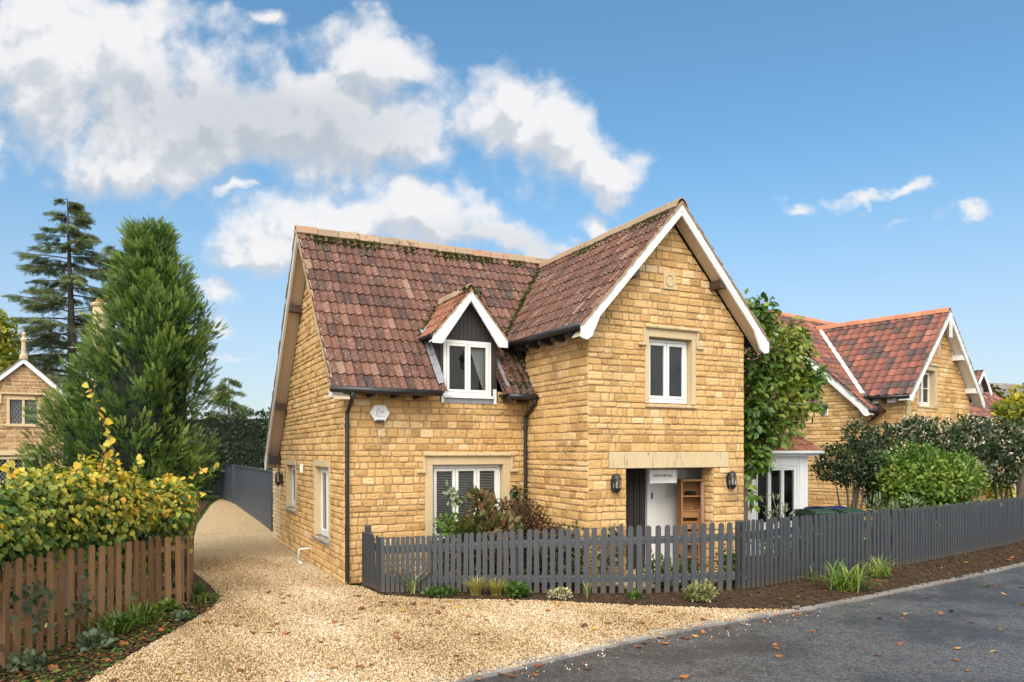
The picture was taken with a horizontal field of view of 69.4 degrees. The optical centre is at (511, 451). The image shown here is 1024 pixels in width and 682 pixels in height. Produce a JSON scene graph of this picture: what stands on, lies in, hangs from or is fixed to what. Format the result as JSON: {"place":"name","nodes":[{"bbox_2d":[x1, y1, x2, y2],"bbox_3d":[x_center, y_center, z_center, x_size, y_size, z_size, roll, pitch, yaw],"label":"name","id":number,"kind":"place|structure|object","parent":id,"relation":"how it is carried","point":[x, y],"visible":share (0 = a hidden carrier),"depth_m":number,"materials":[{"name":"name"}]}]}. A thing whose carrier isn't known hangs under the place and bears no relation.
{"place":"outdoors","nodes":[
{"label":"outdoors","id":0,"kind":"place"},
{"bbox_2d":[0,476,194,548],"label":"garden bush","id":1,"kind":"object","parent":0,"point":[145,538],"visible":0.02,"depth_m":14.07,"materials":[{"name":"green plant"}]},
{"bbox_2d":[90,299,107,391],"bbox_3d":[-18.947,-3.320,34.000,0.800,7.339,0.800,0,0,0],"label":"stone chimney","id":2,"kind":"object","parent":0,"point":[93,305],"visible":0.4,"depth_m":33.74,"materials":[{"name":"beige stone"}]},
{"bbox_2d":[153,596,189,613],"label":"leafy weed","id":3,"kind":"object","parent":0,"point":[174,604],"visible":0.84,"depth_m":10.68,"materials":[{"name":"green plant"}]},
{"bbox_2d":[9,454,755,639],"bbox_3d":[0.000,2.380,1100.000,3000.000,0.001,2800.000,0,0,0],"label":"ground","id":4,"kind":"structure","parent":0,"point":[215,497],"depth_m":22.46,"materials":[{"name":"brown soil"}]},
{"bbox_2d":[0,308,20,456],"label":"autumn tree","id":5,"kind":"object","parent":4,"relation":"on","point":[8,358],"visible":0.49,"depth_m":36.01,"materials":[{"name":"yellow plant"}]},
{"bbox_2d":[0,332,77,486],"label":"gabled cottage","id":6,"kind":"structure","parent":4,"relation":"on","point":[23,380],"depth_m":25.95,"materials":[{"name":"stone"}]},
{"bbox_2d":[0,457,41,482],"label":"window","id":7,"kind":"structure","parent":6,"relation":"in","point":[3,460],"depth_m":25.85,"materials":[{"name":"stone"}]},
{"bbox_2d":[0,392,45,426],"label":"window","id":8,"kind":"structure","parent":6,"relation":"in","point":[15,418],"depth_m":25.99,"materials":[{"name":"stone"}]},
{"bbox_2d":[13,358,66,456],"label":"spruce tree","id":9,"kind":"object","parent":4,"relation":"on","point":[48,373],"visible":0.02,"depth_m":47.96,"materials":[{"name":"green plant"}]},
{"bbox_2d":[1,197,120,465],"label":"spruce tree","id":10,"kind":"object","parent":4,"relation":"on","point":[69,281],"visible":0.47,"depth_m":39.67,"materials":[{"name":"green plant"}]},
{"bbox_2d":[87,245,124,345],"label":"spruce tree","id":11,"kind":"object","parent":4,"relation":"on","point":[110,247],"visible":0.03,"depth_m":43.66,"materials":[{"name":"green plant"}]},
{"bbox_2d":[0,498,215,681],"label":"hedge bed","id":12,"kind":"object","parent":4,"relation":"on","point":[203,502],"visible":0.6,"depth_m":12.66,"materials":[{"name":"soil"}]},
{"bbox_2d":[5,645,47,671],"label":"leafy weed","id":13,"kind":"object","parent":12,"relation":"on","point":[28,661],"visible":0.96,"depth_m":7.88,"materials":[{"name":"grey plant"}]},
{"bbox_2d":[48,665,57,670],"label":"fallen leaf","id":14,"kind":"object","parent":12,"relation":"on","point":[53,667],"visible":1,"depth_m":7.90,"materials":[{"name":"orange plant"}]},
{"bbox_2d":[0,522,193,668],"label":"timber fence","id":15,"kind":"object","parent":12,"relation":"on","point":[154,551],"visible":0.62,"depth_m":9.38,"materials":[{"name":"brown wood"}]},
{"bbox_2d":[75,626,118,651],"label":"leafy weed","id":16,"kind":"object","parent":12,"relation":"on","point":[85,642],"visible":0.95,"depth_m":8.69,"materials":[{"name":"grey plant"}]},
{"bbox_2d":[77,615,129,637],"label":"strap leaf clump","id":17,"kind":"object","parent":12,"relation":"on","point":[109,624],"visible":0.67,"depth_m":9.23,"materials":[{"name":"green plant"}]},
{"bbox_2d":[0,590,217,681],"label":"soil clods","id":18,"kind":"object","parent":12,"relation":"on","point":[64,671],"visible":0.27,"depth_m":8.64,"materials":[{"name":"brown soil"}]},
{"bbox_2d":[0,382,219,638],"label":"hedge","id":19,"kind":"object","parent":12,"relation":"on","point":[63,516],"visible":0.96,"depth_m":9.32,"materials":[{"name":"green plant"}]},
{"bbox_2d":[0,588,219,681],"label":"ground weeds","id":20,"kind":"object","parent":12,"relation":"on","point":[99,649],"visible":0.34,"depth_m":8.57,"materials":[{"name":"green plant"}]},
{"bbox_2d":[0,590,220,681],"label":"leaf litter","id":21,"kind":"object","parent":12,"relation":"on","point":[103,655],"visible":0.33,"depth_m":8.76,"materials":[{"name":"brown plant"}]},
{"bbox_2d":[91,607,145,634],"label":"strap leaf clump","id":22,"kind":"object","parent":12,"relation":"on","point":[124,620],"visible":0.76,"depth_m":9.50,"materials":[{"name":"green plant"}]},
{"bbox_2d":[119,640,127,646],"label":"fallen leaf","id":23,"kind":"object","parent":12,"relation":"on","point":[123,642],"visible":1,"depth_m":8.90,"materials":[{"name":"orange plant"}]},
{"bbox_2d":[13,214,236,575],"bbox_3d":[-7.851,-0.784,14.852,4.191,7.958,3.642,0,0,0],"label":"conifer tree","id":24,"kind":"object","parent":12,"relation":"on","point":[140,384],"visible":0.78,"depth_m":14.26,"materials":[{"name":"green plant"}]},
{"bbox_2d":[118,598,171,625],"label":"strap leaf clump","id":25,"kind":"object","parent":12,"relation":"on","point":[145,613],"visible":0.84,"depth_m":10.01,"materials":[{"name":"green plant"}]},
{"bbox_2d":[170,610,191,622],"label":"leafy weed","id":26,"kind":"object","parent":12,"relation":"on","point":[181,615],"visible":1,"depth_m":10.14,"materials":[{"name":"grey plant"}]},
{"bbox_2d":[184,579,209,592],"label":"strap leaf clump","id":27,"kind":"object","parent":12,"relation":"on","point":[196,589],"visible":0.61,"depth_m":12.22,"materials":[{"name":"green plant"}]},
{"bbox_2d":[190,590,221,603],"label":"strap leaf clump","id":28,"kind":"object","parent":12,"relation":"on","point":[206,598],"visible":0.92,"depth_m":11.45,"materials":[{"name":"green plant"}]},
{"bbox_2d":[183,427,232,495],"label":"garden bush","id":29,"kind":"object","parent":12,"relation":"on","point":[219,453],"visible":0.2,"depth_m":35.98,"materials":[{"name":"green plant"}]},
{"bbox_2d":[187,407,272,493],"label":"clipped hedge","id":30,"kind":"object","parent":4,"relation":"on","point":[247,442],"visible":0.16,"depth_m":40.33,"materials":[{"name":"green plant"}]},
{"bbox_2d":[206,378,254,418],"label":"spruce tree","id":31,"kind":"object","parent":4,"relation":"on","point":[235,407],"visible":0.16,"depth_m":61.84,"materials":[{"name":"green plant"}]},
{"bbox_2d":[96,499,762,681],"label":"gravel drive","id":32,"kind":"structure","parent":4,"relation":"on","point":[225,528],"depth_m":16.73,"materials":[{"name":"beige gravel"}]},
{"bbox_2d":[219,464,234,502],"bbox_3d":[-13.646,1.465,35.420,0.140,1.770,3.557,0,0,-31],"label":"panel fence","id":33,"kind":"object","parent":32,"relation":"on","point":[226,486],"visible":0.83,"depth_m":35.61,"materials":[{"name":"grey wood"}]},
{"bbox_2d":[233,465,272,531],"bbox_3d":[-9.815,1.455,27.672,0.140,1.790,13.078,0,0,-25],"label":"panel fence","id":34,"kind":"object","parent":32,"relation":"on","point":[252,491],"visible":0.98,"depth_m":26.05,"materials":[{"name":"grey wood"}]},
{"bbox_2d":[99,559,770,681],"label":"leaf litter","id":35,"kind":"object","parent":32,"relation":"on","point":[373,628],"visible":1,"depth_m":9.32,"materials":[{"name":"brown plant"}]},
{"bbox_2d":[87,556,794,681],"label":"gravel stones","id":36,"kind":"object","parent":32,"relation":"on","point":[185,662],"visible":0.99,"depth_m":9.63,"materials":[{"name":"beige gravel"}]},
{"bbox_2d":[264,197,828,589],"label":"stone cottage","id":37,"kind":"structure","parent":4,"relation":"on","point":[565,386],"depth_m":13.97,"materials":[{"name":"stone"}]},
{"bbox_2d":[275,472,282,485],"bbox_3d":[-5.862,0.693,18.576,0.176,0.375,0.156,0,0,-27],"label":"wall lantern","id":38,"kind":"object","parent":37,"relation":"attached to","point":[279,480],"depth_m":18.55,"materials":[{"name":"black metal"}]},
{"bbox_2d":[284,459,296,513],"bbox_3d":[-5.191,0.808,17.626,0.243,1.236,1.300,0,0,-27],"label":"window","id":39,"kind":"structure","parent":37,"relation":"in","point":[291,476],"depth_m":18.07,"materials":[{"name":"white paint"}]},
{"bbox_2d":[295,548,309,563],"bbox_3d":[-4.401,2.182,15.645,0.257,0.308,0.650,0,0,-27],"label":"waste pipe","id":40,"kind":"object","parent":37,"relation":"attached to","point":[298,560],"visible":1,"depth_m":15.58,"materials":[{"name":"white plastic"}]},
{"bbox_2d":[312,460,330,545],"bbox_3d":[-3.705,0.978,14.680,0.243,1.616,1.420,0,0,-27],"label":"window","id":41,"kind":"structure","parent":37,"relation":"in","point":[322,468],"depth_m":15.13,"materials":[{"name":"white paint"}]},
{"bbox_2d":[369,405,389,422],"bbox_3d":[-2.381,-0.678,13.312,0.358,0.307,0.075,0,0,-27],"label":"alarm box","id":42,"kind":"object","parent":37,"relation":"attached to","point":[379,413],"visible":1,"depth_m":13.29,"materials":[{"name":"white paint"}]},
{"bbox_2d":[417,452,518,544],"bbox_3d":[-1.011,0.903,14.513,2.100,1.806,0.985,0,0,-27],"label":"window","id":43,"kind":"structure","parent":37,"relation":"in","point":[482,470],"depth_m":14.27,"materials":[{"name":"white paint"}]},
{"bbox_2d":[611,473,620,494],"bbox_3d":[1.813,0.562,12.846,0.156,0.375,0.176,0,0,-27],"label":"wall lantern","id":44,"kind":"object","parent":37,"relation":"attached to","point":[615,487],"depth_m":12.82,"materials":[{"name":"black metal"}]},
{"bbox_2d":[626,468,644,569],"bbox_3d":[2.038,1.315,14.263,1.280,2.070,0.068,0,0,-27],"label":"front door","id":45,"kind":"structure","parent":37,"relation":"in","point":[635,477],"depth_m":14.41,"materials":[{"name":"grey wood"}]},
{"bbox_2d":[648,468,676,482],"bbox_3d":[2.825,0.427,13.868,0.600,0.325,0.046,0,0,-23],"label":"house sign","id":46,"kind":"object","parent":37,"relation":"hanging from","point":[662,476],"visible":0.99,"depth_m":13.85,"materials":[{"name":"white paint"}]},
{"bbox_2d":[638,323,703,408],"bbox_3d":[2.875,-1.549,13.558,1.490,1.511,0.290,0,0,-27],"label":"window","id":47,"kind":"structure","parent":37,"relation":"in","point":[670,366],"depth_m":13.63,"materials":[{"name":"white paint"}]},
{"bbox_2d":[664,468,688,497],"bbox_3d":[3.301,0.610,14.858,0.630,0.640,0.084,0,0,-27],"label":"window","id":48,"kind":"structure","parent":37,"relation":"in","point":[666,495],"depth_m":14.74,"materials":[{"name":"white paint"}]},
{"bbox_2d":[676,479,703,570],"bbox_3d":[3.542,1.410,14.345,0.660,1.760,0.310,0,0,-7],"label":"log shelf","id":49,"kind":"object","parent":37,"relation":"on","point":[688,510],"visible":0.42,"depth_m":14.35,"materials":[{"name":"orange wood"}]},
{"bbox_2d":[684,491,696,494],"bbox_3d":[3.467,0.800,14.372,0.240,0.085,0.240,0,0,0],"label":"black bowl","id":50,"kind":"object","parent":49,"relation":"on","point":[690,492],"visible":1,"depth_m":14.29,"materials":[{"name":"plastic"}]},
{"bbox_2d":[700,483,704,543],"bbox_3d":[3.655,1.460,14.143,0.092,1.722,0.118,0,0,-27],"label":"wooden post","id":51,"kind":"object","parent":37,"relation":"on","point":[702,502],"visible":0.44,"depth_m":14.12,"materials":[{"name":"brown wood"}]},
{"bbox_2d":[726,471,736,490],"bbox_3d":[4.174,0.552,14.037,0.156,0.375,0.176,0,0,-27],"label":"wall lantern","id":52,"kind":"object","parent":37,"relation":"attached to","point":[729,482],"depth_m":14.01,"materials":[{"name":"black metal"}]},
{"bbox_2d":[744,432,824,555],"bbox_3d":[6.056,0.925,17.256,2.361,2.850,1.070,0,0,-27],"label":"bay window","id":53,"kind":"structure","parent":37,"relation":"in","point":[789,478],"depth_m":17.28,"materials":[{"name":"white paint"}]},
{"bbox_2d":[744,288,831,513],"bbox_3d":[5.441,-0.475,15.205,2.532,5.660,1.552,0,0,-8],"label":"climbing plant","id":54,"kind":"object","parent":37,"relation":"attached to","point":[776,373],"visible":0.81,"depth_m":14.88,"materials":[{"name":"green plant"}]},
{"bbox_2d":[371,517,1023,609],"bbox_3d":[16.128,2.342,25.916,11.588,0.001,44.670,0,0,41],"label":"soil bed","id":55,"kind":"object","parent":4,"relation":"on","point":[725,592],"visible":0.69,"depth_m":12.38,"materials":[{"name":"brown soil"}]},
{"bbox_2d":[391,568,428,593],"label":"strappy plant","id":56,"kind":"object","parent":55,"relation":"on","point":[412,585],"visible":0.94,"depth_m":12.22,"materials":[{"name":"green plant"}]},
{"bbox_2d":[421,585,459,596],"bbox_3d":[-1.168,2.270,11.995,0.611,0.254,0.472,0,0,19],"label":"green mound","id":57,"kind":"object","parent":55,"relation":"on","point":[436,591],"visible":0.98,"depth_m":11.94,"materials":[{"name":"green plant"}]},
{"bbox_2d":[432,511,475,585],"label":"feathery green shrub","id":58,"kind":"object","parent":55,"relation":"on","point":[444,527],"visible":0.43,"depth_m":12.85,"materials":[{"name":"green plant"}]},
{"bbox_2d":[442,480,470,570],"bbox_3d":[-0.985,1.419,12.963,0.499,1.864,0.354,0,0,42],"label":"young sapling","id":59,"kind":"object","parent":55,"relation":"on","point":[453,497],"visible":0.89,"depth_m":12.91,"materials":[{"name":"green plant"}]},
{"bbox_2d":[448,483,533,583],"bbox_3d":[-0.392,1.486,13.049,1.588,1.864,1.034,0,0,0],"label":"bronze shrub","id":60,"kind":"object","parent":55,"relation":"on","point":[496,520],"visible":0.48,"depth_m":12.96,"materials":[{"name":"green plant"}]},
{"bbox_2d":[482,575,507,595],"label":"golden grass","id":61,"kind":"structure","parent":55,"relation":"on","point":[495,589],"depth_m":12.04,"materials":[{"name":"yellow plant"}]},
{"bbox_2d":[502,580,531,597],"bbox_3d":[0.095,2.218,11.905,0.421,0.342,0.398,0,0,38],"label":"green mound","id":62,"kind":"object","parent":55,"relation":"on","point":[513,589],"visible":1,"depth_m":11.85,"materials":[{"name":"green plant"}]},
{"bbox_2d":[509,482,533,528],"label":"shrub","id":63,"kind":"object","parent":55,"relation":"on","point":[514,493],"visible":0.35,"depth_m":14.52,"materials":[{"name":"green plant"}]},
{"bbox_2d":[489,495,571,574],"bbox_3d":[0.273,1.570,13.333,1.645,1.582,0.818,0,0,0],"label":"brown hydrangea","id":64,"kind":"object","parent":55,"relation":"on","point":[505,505],"visible":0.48,"depth_m":13.30,"materials":[{"name":"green plant"}]},
{"bbox_2d":[362,522,734,593],"bbox_3d":[0.532,1.766,12.390,6.406,1.169,0.762,0,0,5],"label":"picket fence","id":65,"kind":"object","parent":55,"relation":"on","point":[374,577],"visible":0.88,"depth_m":12.25,"materials":[{"name":"grey wood"}]},
{"bbox_2d":[547,586,572,600],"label":"variegated plant","id":66,"kind":"object","parent":55,"relation":"on","point":[557,593],"visible":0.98,"depth_m":11.78,"materials":[{"name":"beige plant"}]},
{"bbox_2d":[548,546,598,589],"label":"rose bush","id":67,"kind":"object","parent":55,"relation":"on","point":[573,583],"visible":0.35,"depth_m":12.52,"materials":[{"name":"green plant"}]},
{"bbox_2d":[523,520,627,586],"bbox_3d":[1.111,1.761,12.993,1.885,1.243,0.866,0,0,0],"label":"pink flowering shrub","id":68,"kind":"object","parent":55,"relation":"on","point":[564,553],"visible":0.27,"depth_m":12.84,"materials":[{"name":"green plant"}]},
{"bbox_2d":[578,578,592,598],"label":"spiky plant","id":69,"kind":"object","parent":55,"relation":"on","point":[586,592],"visible":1,"depth_m":11.74,"materials":[{"name":"green plant"}]},
{"bbox_2d":[625,588,645,598],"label":"green tuft","id":70,"kind":"object","parent":55,"relation":"on","point":[634,594],"visible":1,"depth_m":11.79,"materials":[{"name":"green plant"}]},
{"bbox_2d":[643,549,679,587],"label":"shrub","id":71,"kind":"object","parent":55,"relation":"on","point":[662,569],"visible":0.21,"depth_m":12.73,"materials":[{"name":"green plant"}]},
{"bbox_2d":[670,553,699,587],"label":"shrub","id":72,"kind":"object","parent":55,"relation":"on","point":[688,569],"visible":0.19,"depth_m":12.71,"materials":[{"name":"green plant"}]},
{"bbox_2d":[682,578,718,602],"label":"variegated plant","id":73,"kind":"object","parent":55,"relation":"on","point":[695,593],"visible":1,"depth_m":11.50,"materials":[{"name":"green plant"}]},
{"bbox_2d":[398,542,1021,607],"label":"leaf litter","id":74,"kind":"object","parent":55,"relation":"on","point":[801,586],"visible":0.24,"depth_m":12.60,"materials":[{"name":"brown plant"}]},
{"bbox_2d":[714,543,746,586],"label":"shrub","id":75,"kind":"object","parent":55,"relation":"on","point":[725,559],"visible":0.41,"depth_m":12.73,"materials":[{"name":"green plant"}]},
{"bbox_2d":[757,493,796,561],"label":"silvery shrub","id":76,"kind":"object","parent":55,"relation":"on","point":[776,509],"visible":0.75,"depth_m":14.21,"materials":[{"name":"grey plant"}]},
{"bbox_2d":[746,520,866,574],"bbox_3d":[5.684,1.840,14.202,2.713,1.048,0.768,0,0,-26],"label":"shrub","id":77,"kind":"object","parent":55,"relation":"on","point":[804,545],"visible":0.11,"depth_m":14.11,"materials":[{"name":"green plant"}]},
{"bbox_2d":[806,565,816,581],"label":"daylily clump","id":78,"kind":"object","parent":55,"relation":"on","point":[811,577],"visible":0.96,"depth_m":13.28,"materials":[{"name":"green plant"}]},
{"bbox_2d":[792,508,837,559],"bbox_3d":[6.653,1.792,16.177,0.620,1.114,0.825,0,0,-16],"label":"wheelie bin","id":79,"kind":"object","parent":55,"relation":"on","point":[799,513],"visible":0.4,"depth_m":15.95,"materials":[{"name":"green plastic"}]},
{"bbox_2d":[804,505,846,508],"bbox_3d":[7.244,1.792,16.978,0.620,1.114,0.825,0,0,-20],"label":"wheelie bin","id":80,"kind":"object","parent":55,"relation":"on","point":[832,507],"visible":0.18,"depth_m":16.87,"materials":[{"name":"blue plastic"}]},
{"bbox_2d":[794,558,889,591],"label":"daylily clump","id":81,"kind":"object","parent":55,"relation":"on","point":[846,581],"visible":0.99,"depth_m":12.51,"materials":[{"name":"green plant"}]},
{"bbox_2d":[830,508,865,555],"bbox_3d":[7.238,1.792,16.179,0.620,1.114,0.825,0,0,-25],"label":"wheelie bin","id":82,"kind":"object","parent":55,"relation":"on","point":[848,510],"visible":0.18,"depth_m":15.97,"materials":[{"name":"green plastic"}]},
{"bbox_2d":[809,416,898,542],"bbox_3d":[8.340,0.750,18.110,2.227,3.228,1.356,0,0,0],"label":"dark tree","id":83,"kind":"object","parent":55,"relation":"on","point":[841,466],"visible":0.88,"depth_m":17.91,"materials":[{"name":"green plant"}]},
{"bbox_2d":[735,496,1023,589],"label":"picket fence","id":84,"kind":"object","parent":55,"relation":"on","point":[989,524],"visible":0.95,"depth_m":14.56,"materials":[{"name":"grey wood"}]},
{"bbox_2d":[764,307,995,519],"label":"neighbour house","id":85,"kind":"structure","parent":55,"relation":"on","point":[889,369],"depth_m":26.03,"materials":[{"name":"stone"}]},
{"bbox_2d":[917,363,939,408],"bbox_3d":[14.257,-2.267,25.561,1.700,1.546,0.310,0,0,-38],"label":"window","id":86,"kind":"structure","parent":85,"relation":"in","point":[927,389],"depth_m":25.86,"materials":[{"name":"white paint"}]},
{"bbox_2d":[854,553,909,577],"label":"daylily clump","id":87,"kind":"object","parent":55,"relation":"on","point":[876,570],"visible":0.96,"depth_m":13.81,"materials":[{"name":"green plant"}]},
{"bbox_2d":[864,492,927,546],"bbox_3d":[8.589,1.584,16.521,1.457,1.545,0.703,0,0,0],"label":"silvery shrub","id":88,"kind":"object","parent":55,"relation":"on","point":[888,504],"visible":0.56,"depth_m":16.56,"materials":[{"name":"grey plant"}]},
{"bbox_2d":[782,554,1020,602],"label":"ground weeds","id":89,"kind":"object","parent":55,"relation":"on","point":[918,576],"visible":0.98,"depth_m":13.96,"materials":[{"name":"green plant"}]},
{"bbox_2d":[852,412,991,500],"bbox_3d":[11.044,0.640,19.851,3.773,3.433,2.152,0,0,0],"label":"flowering bush","id":90,"kind":"object","parent":55,"relation":"on","point":[925,433],"visible":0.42,"depth_m":19.71,"materials":[{"name":"green plant"}]},
{"bbox_2d":[866,440,989,546],"bbox_3d":[10.142,1.033,18.084,3.132,2.647,1.941,0,0,0],"label":"light green bush","id":91,"kind":"object","parent":55,"relation":"on","point":[926,475],"visible":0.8,"depth_m":17.79,"materials":[{"name":"green plant"}]},
{"bbox_2d":[953,405,1023,522],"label":"flowering bush","id":92,"kind":"object","parent":55,"relation":"on","point":[1002,449],"visible":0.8,"depth_m":20.08,"materials":[{"name":"green plant"}]},
{"bbox_2d":[972,419,1022,505],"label":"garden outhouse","id":93,"kind":"structure","parent":55,"relation":"on","point":[979,499],"depth_m":29.79,"materials":[{"name":"stone"}]},
{"bbox_2d":[981,383,1023,501],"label":"yellow tree","id":94,"kind":"object","parent":55,"relation":"on","point":[1012,402],"visible":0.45,"depth_m":26.77,"materials":[{"name":"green plant"}]},
{"bbox_2d":[1017,469,1023,503],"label":"tree trunk","id":95,"kind":"object","parent":55,"relation":"on","point":[1020,491],"visible":0.22,"depth_m":19.55,"materials":[{"name":"brown plant"}]},
{"bbox_2d":[975,370,1016,419],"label":"cottage","id":96,"kind":"structure","parent":4,"relation":"on","point":[989,395],"depth_m":38.11,"materials":[{"name":"stone"}]},
{"bbox_2d":[460,575,488,595],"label":"golden grass","id":97,"kind":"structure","parent":0,"point":[474,588],"depth_m":12.04,"materials":[{"name":"yellow plant"}]},
{"bbox_2d":[0,0,1023,444],"label":"sky","id":98,"kind":"structure","parent":0,"point":[840,161],"materials":[{"name":"blue"}]},
{"bbox_2d":[466,566,1023,681],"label":"road","id":99,"kind":"structure","parent":0,"point":[806,652],"depth_m":8.93,"materials":[{"name":"grey asphalt"}]},
{"bbox_2d":[426,605,815,681],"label":"kerb setts","id":100,"kind":"structure","parent":99,"relation":"on","point":[475,676],"depth_m":8.96,"materials":[{"name":"stone"}]},
{"bbox_2d":[513,612,796,675],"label":"leaf litter","id":101,"kind":"object","parent":99,"relation":"on","point":[618,651],"visible":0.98,"depth_m":8.80,"materials":[{"name":"brown plant"}]},
{"bbox_2d":[521,610,819,679],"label":"gravel stones","id":102,"kind":"object","parent":99,"relation":"on","point":[659,641],"visible":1,"depth_m":9.21,"materials":[{"name":"beige gravel"}]},
{"bbox_2d":[561,577,1017,678],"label":"leaf litter","id":103,"kind":"object","parent":99,"relation":"on","point":[902,621],"visible":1,"depth_m":9.76,"materials":[{"name":"brown plant"}]},
{"bbox_2d":[805,562,1023,608],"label":"road edging","id":104,"kind":"object","parent":99,"relation":"on","point":[870,596],"visible":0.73,"depth_m":12.62,"materials":[{"name":"concrete"}]},
{"bbox_2d":[989,383,1023,398],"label":"slate barn","id":105,"kind":"structure","parent":0,"point":[1000,390],"depth_m":48.82,"materials":[{"name":"stone"}]}
]}

